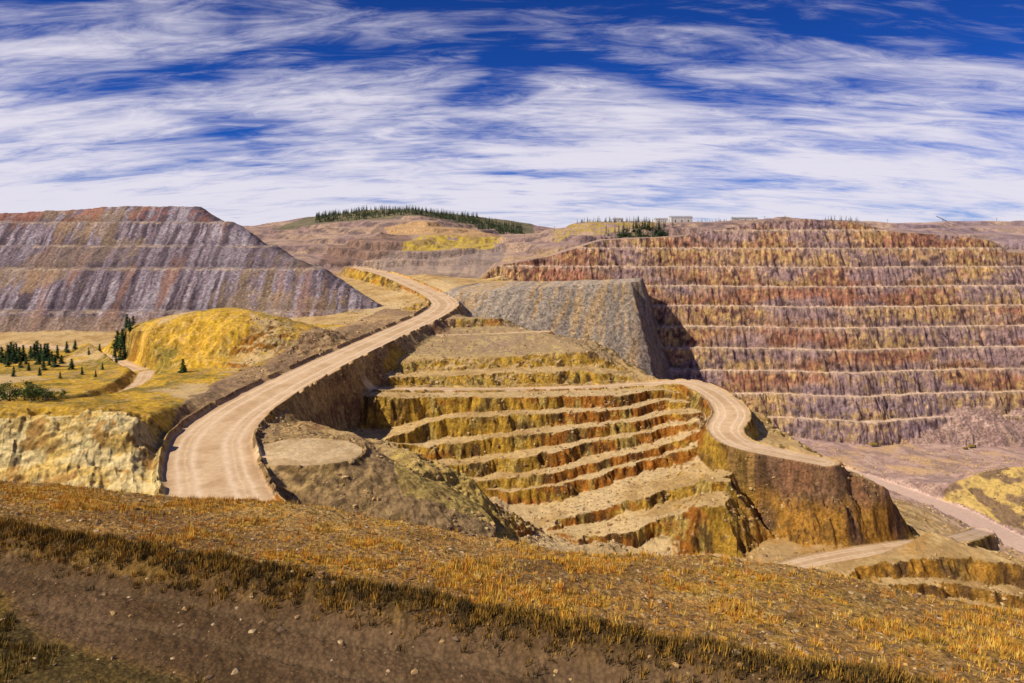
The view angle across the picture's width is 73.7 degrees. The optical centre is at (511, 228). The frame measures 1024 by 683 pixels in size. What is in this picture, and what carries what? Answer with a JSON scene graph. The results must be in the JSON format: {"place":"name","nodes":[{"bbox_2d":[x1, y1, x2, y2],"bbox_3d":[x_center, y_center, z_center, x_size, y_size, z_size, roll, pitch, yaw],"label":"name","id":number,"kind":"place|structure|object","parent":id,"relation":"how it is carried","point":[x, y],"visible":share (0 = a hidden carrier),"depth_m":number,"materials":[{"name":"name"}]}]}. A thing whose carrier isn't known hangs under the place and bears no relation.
{"place":"outdoors","nodes":[
{"label":"outdoors","id":0,"kind":"place"},
{"bbox_2d":[0,590,206,682],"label":"roadside grass","id":1,"kind":"structure","parent":0,"point":[23,645],"depth_m":22.43,"materials":[{"name":"brown plant"}]},
{"bbox_2d":[0,308,346,439],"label":"meadow","id":2,"kind":"structure","parent":0,"point":[198,340],"depth_m":424.56,"materials":[{"name":"yellow plant"}]},
{"bbox_2d":[0,346,5,362],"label":"pine tree","id":3,"kind":"object","parent":2,"relation":"on","point":[2,357],"visible":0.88,"depth_m":459.59,"materials":[{"name":"green plant"}]},
{"bbox_2d":[0,384,10,396],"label":"aspen tree","id":4,"kind":"object","parent":2,"relation":"on","point":[2,388],"visible":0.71,"depth_m":310.96,"materials":[{"name":"green plant"}]},
{"bbox_2d":[4,354,11,366],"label":"pine tree","id":5,"kind":"object","parent":2,"relation":"on","point":[8,359],"visible":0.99,"depth_m":439.47,"materials":[{"name":"green plant"}]},
{"bbox_2d":[4,345,11,359],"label":"pine tree","id":6,"kind":"object","parent":2,"relation":"on","point":[8,350],"visible":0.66,"depth_m":469.58,"materials":[{"name":"green plant"}]},
{"bbox_2d":[0,380,18,400],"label":"aspen tree","id":7,"kind":"object","parent":2,"relation":"on","point":[10,396],"visible":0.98,"depth_m":307.20,"materials":[{"name":"green plant"}]},
{"bbox_2d":[10,344,18,363],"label":"pine tree","id":8,"kind":"object","parent":2,"relation":"on","point":[13,355],"visible":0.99,"depth_m":454.43,"materials":[{"name":"green plant"}]},
{"bbox_2d":[16,347,22,361],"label":"pine tree","id":9,"kind":"object","parent":2,"relation":"on","point":[19,352],"visible":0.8,"depth_m":464.19,"materials":[{"name":"green plant"}]},
{"bbox_2d":[17,358,24,367],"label":"pine tree","id":10,"kind":"object","parent":2,"relation":"on","point":[19,365],"visible":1,"depth_m":434.69,"materials":[{"name":"green plant"}]},
{"bbox_2d":[13,386,33,399],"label":"aspen tree","id":11,"kind":"object","parent":2,"relation":"on","point":[22,393],"visible":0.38,"depth_m":309.77,"materials":[{"name":"green plant"}]},
{"bbox_2d":[21,345,26,360],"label":"pine tree","id":12,"kind":"object","parent":2,"relation":"on","point":[23,355],"visible":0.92,"depth_m":467.39,"materials":[{"name":"green plant"}]},
{"bbox_2d":[20,379,37,396],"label":"aspen tree","id":13,"kind":"object","parent":2,"relation":"on","point":[27,382],"visible":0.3,"depth_m":317.82,"materials":[{"name":"green plant"}]},
{"bbox_2d":[16,383,42,400],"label":"aspen tree","id":14,"kind":"object","parent":2,"relation":"on","point":[26,391],"visible":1,"depth_m":304.20,"materials":[{"name":"green plant"}]},
{"bbox_2d":[27,346,31,358],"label":"pine tree","id":15,"kind":"object","parent":2,"relation":"on","point":[30,352],"visible":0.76,"depth_m":479.25,"materials":[{"name":"green plant"}]},
{"bbox_2d":[29,343,36,359],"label":"pine tree","id":16,"kind":"object","parent":2,"relation":"on","point":[34,354],"visible":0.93,"depth_m":474.44,"materials":[{"name":"green plant"}]},
{"bbox_2d":[28,387,40,399],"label":"aspen tree","id":17,"kind":"object","parent":2,"relation":"on","point":[36,393],"visible":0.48,"depth_m":311.60,"materials":[{"name":"green plant"}]},
{"bbox_2d":[33,340,39,355],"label":"pine tree","id":18,"kind":"object","parent":2,"relation":"on","point":[37,345],"visible":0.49,"depth_m":483.62,"materials":[{"name":"green plant"}]},
{"bbox_2d":[34,352,41,364],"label":"pine tree","id":19,"kind":"object","parent":2,"relation":"on","point":[38,361],"visible":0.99,"depth_m":449.30,"materials":[{"name":"green plant"}]},
{"bbox_2d":[32,385,47,399],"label":"aspen tree","id":20,"kind":"object","parent":2,"relation":"on","point":[41,389],"visible":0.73,"depth_m":313.05,"materials":[{"name":"green plant"}]},
{"bbox_2d":[39,344,43,358],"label":"pine tree","id":21,"kind":"object","parent":2,"relation":"on","point":[40,351],"visible":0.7,"depth_m":469.62,"materials":[{"name":"green plant"}]},
{"bbox_2d":[41,359,46,370],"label":"pine tree","id":22,"kind":"object","parent":2,"relation":"on","point":[43,366],"visible":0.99,"depth_m":424.52,"materials":[{"name":"green plant"}]},
{"bbox_2d":[41,343,50,360],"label":"pine tree","id":23,"kind":"object","parent":2,"relation":"on","point":[45,355],"visible":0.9,"depth_m":464.10,"materials":[{"name":"green plant"}]},
{"bbox_2d":[40,388,53,400],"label":"aspen tree","id":24,"kind":"object","parent":2,"relation":"on","point":[49,392],"visible":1,"depth_m":310.54,"materials":[{"name":"green plant"}]},
{"bbox_2d":[46,356,51,365],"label":"pine tree","id":25,"kind":"object","parent":2,"relation":"on","point":[48,362],"visible":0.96,"depth_m":444.63,"materials":[{"name":"green plant"}]},
{"bbox_2d":[49,390,58,399],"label":"aspen tree","id":26,"kind":"object","parent":2,"relation":"on","point":[52,395],"visible":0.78,"depth_m":314.25,"materials":[{"name":"green plant"}]},
{"bbox_2d":[50,354,59,367],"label":"pine tree","id":27,"kind":"object","parent":2,"relation":"on","point":[55,363],"visible":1,"depth_m":439.45,"materials":[{"name":"green plant"}]},
{"bbox_2d":[54,345,59,357],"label":"pine tree","id":28,"kind":"object","parent":2,"relation":"on","point":[57,352],"visible":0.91,"depth_m":469.72,"materials":[{"name":"green plant"}]},
{"bbox_2d":[57,388,66,398],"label":"aspen tree","id":29,"kind":"object","parent":2,"relation":"on","point":[64,392],"visible":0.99,"depth_m":318.71,"materials":[{"name":"green plant"}]},
{"bbox_2d":[58,355,65,363],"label":"pine tree","id":30,"kind":"object","parent":2,"relation":"on","point":[61,361],"visible":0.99,"depth_m":451.31,"materials":[{"name":"green plant"}]},
{"bbox_2d":[64,341,69,352],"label":"pine tree","id":31,"kind":"object","parent":2,"relation":"on","point":[66,350],"visible":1,"depth_m":479.49,"materials":[{"name":"green plant"}]},
{"bbox_2d":[67,358,76,369],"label":"pine tree","id":32,"kind":"object","parent":2,"relation":"on","point":[71,365],"visible":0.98,"depth_m":429.57,"materials":[{"name":"green plant"}]},
{"bbox_2d":[72,340,77,349],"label":"pine tree","id":33,"kind":"object","parent":2,"relation":"on","point":[74,346],"visible":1,"depth_m":484.53,"materials":[{"name":"green plant"}]},
{"bbox_2d":[111,330,119,348],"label":"pine tree","id":34,"kind":"object","parent":2,"relation":"on","point":[116,337],"visible":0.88,"depth_m":498.69,"materials":[{"name":"green plant"}]},
{"bbox_2d":[116,347,124,359],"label":"pine tree","id":35,"kind":"object","parent":2,"relation":"on","point":[119,355],"visible":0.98,"depth_m":479.15,"materials":[{"name":"green plant"}]},
{"bbox_2d":[121,344,126,357],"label":"pine tree","id":36,"kind":"object","parent":2,"relation":"on","point":[124,351],"visible":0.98,"depth_m":483.48,"materials":[{"name":"green plant"}]},
{"bbox_2d":[123,314,128,330],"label":"pine tree","id":37,"kind":"object","parent":2,"relation":"on","point":[126,322],"visible":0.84,"depth_m":499.25,"materials":[{"name":"green plant"}]},
{"bbox_2d":[127,318,132,330],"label":"pine tree","id":38,"kind":"object","parent":2,"relation":"on","point":[129,325],"visible":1,"depth_m":489.47,"materials":[{"name":"green plant"}]},
{"bbox_2d":[178,359,187,372],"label":"pine tree","id":39,"kind":"object","parent":2,"relation":"on","point":[183,368],"visible":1,"depth_m":399.26,"materials":[{"name":"green plant"}]},
{"bbox_2d":[0,206,383,332],"bbox_3d":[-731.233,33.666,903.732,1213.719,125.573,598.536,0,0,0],"label":"waste rock hill","id":40,"kind":"structure","parent":0,"point":[105,269],"depth_m":710.59,"materials":[{"name":"grey stone"}]},
{"bbox_2d":[0,515,994,682],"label":"berm grass","id":41,"kind":"structure","parent":0,"point":[790,662],"depth_m":24.66,"materials":[{"name":"brown plant"}]},
{"bbox_2d":[0,250,1023,610],"bbox_3d":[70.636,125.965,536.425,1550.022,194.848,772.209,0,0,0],"label":"open pit terrain","id":42,"kind":"structure","parent":0,"point":[828,508],"depth_m":378.48,"materials":[{"name":"stone"}]},
{"bbox_2d":[11,366,15,376],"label":"pine tree","id":43,"kind":"object","parent":42,"relation":"on","point":[13,374],"visible":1,"depth_m":399.62,"materials":[{"name":"green plant"}]},
{"bbox_2d":[117,328,125,348],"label":"pine tree","id":44,"kind":"object","parent":42,"relation":"on","point":[121,342],"visible":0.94,"depth_m":490.92,"materials":[{"name":"green plant"}]},
{"bbox_2d":[544,434,707,526],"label":"drill cutting piles","id":45,"kind":"object","parent":42,"relation":"on","point":[623,494],"visible":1,"depth_m":350.24,"materials":[{"name":"gravel"}]},
{"bbox_2d":[238,283,1023,608],"bbox_3d":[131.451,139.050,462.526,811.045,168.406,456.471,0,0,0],"label":"pit boulders","id":46,"kind":"object","parent":42,"relation":"on","point":[350,461],"visible":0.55,"depth_m":391.62,"materials":[{"name":"stone"}]},
{"bbox_2d":[870,431,878,446],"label":"blast hole drill rig","id":47,"kind":"object","parent":42,"relation":"on","point":[875,444],"visible":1,"depth_m":688.65,"materials":[{"name":"metal"}]},
{"bbox_2d":[968,434,975,447],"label":"blast hole drill rig","id":48,"kind":"object","parent":42,"relation":"on","point":[971,445],"visible":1,"depth_m":688.84,"materials":[{"name":"metal"}]},
{"bbox_2d":[0,481,1023,682],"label":"foreground hillside","id":49,"kind":"structure","parent":0,"point":[303,648],"depth_m":25.99,"materials":[{"name":"soil"}]},
{"bbox_2d":[0,480,1023,682],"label":"dry grass","id":50,"kind":"structure","parent":49,"relation":"on","point":[488,588],"depth_m":33.92,"materials":[{"name":"brown plant"}]},
{"bbox_2d":[0,481,1023,682],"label":"loose stones","id":51,"kind":"object","parent":49,"relation":"on","point":[341,642],"visible":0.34,"depth_m":32.13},
{"bbox_2d":[0,0,1023,227],"label":"sky","id":52,"kind":"structure","parent":0,"point":[546,113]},
{"bbox_2d":[9,265,1023,568],"bbox_3d":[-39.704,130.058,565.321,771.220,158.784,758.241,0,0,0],"label":"haul road","id":53,"kind":"structure","parent":0,"point":[211,453],"depth_m":353.85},
{"bbox_2d":[243,209,1023,274],"bbox_3d":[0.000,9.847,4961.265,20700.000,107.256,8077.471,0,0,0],"label":"distant hills","id":54,"kind":"structure","parent":0,"point":[396,241],"depth_m":1098.21,"materials":[{"name":"brown soil"}]},
{"bbox_2d":[315,204,649,233],"bbox_3d":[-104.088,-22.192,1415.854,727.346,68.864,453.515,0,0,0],"label":"distant pine forest","id":55,"kind":"object","parent":54,"relation":"on","point":[462,218],"visible":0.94,"depth_m":1494.51,"materials":[{"name":"green plant"}]},
{"bbox_2d":[654,219,667,222],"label":"walls","id":56,"kind":"structure","parent":54,"relation":"on","point":[660,220],"depth_m":1218.00,"materials":[{"name":"paint"}]},
{"bbox_2d":[669,217,692,221],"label":"walls","id":57,"kind":"structure","parent":54,"relation":"on","point":[680,219],"depth_m":1206.00,"materials":[{"name":"paint"}]},
{"bbox_2d":[604,215,858,238],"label":"rim pine grove","id":58,"kind":"object","parent":54,"relation":"on","point":[638,233],"visible":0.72,"depth_m":989.66,"materials":[{"name":"green plant"}]},
{"bbox_2d":[730,218,757,220],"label":"walls","id":59,"kind":"structure","parent":54,"relation":"on","point":[744,218],"depth_m":1233.00,"materials":[{"name":"paint"}]},
{"bbox_2d":[479,219,1023,445],"bbox_3d":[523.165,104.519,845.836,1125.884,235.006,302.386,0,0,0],"label":"pit highwall","id":60,"kind":"structure","parent":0,"point":[828,330],"depth_m":786.99,"materials":[{"name":"brown stone"}]}
]}

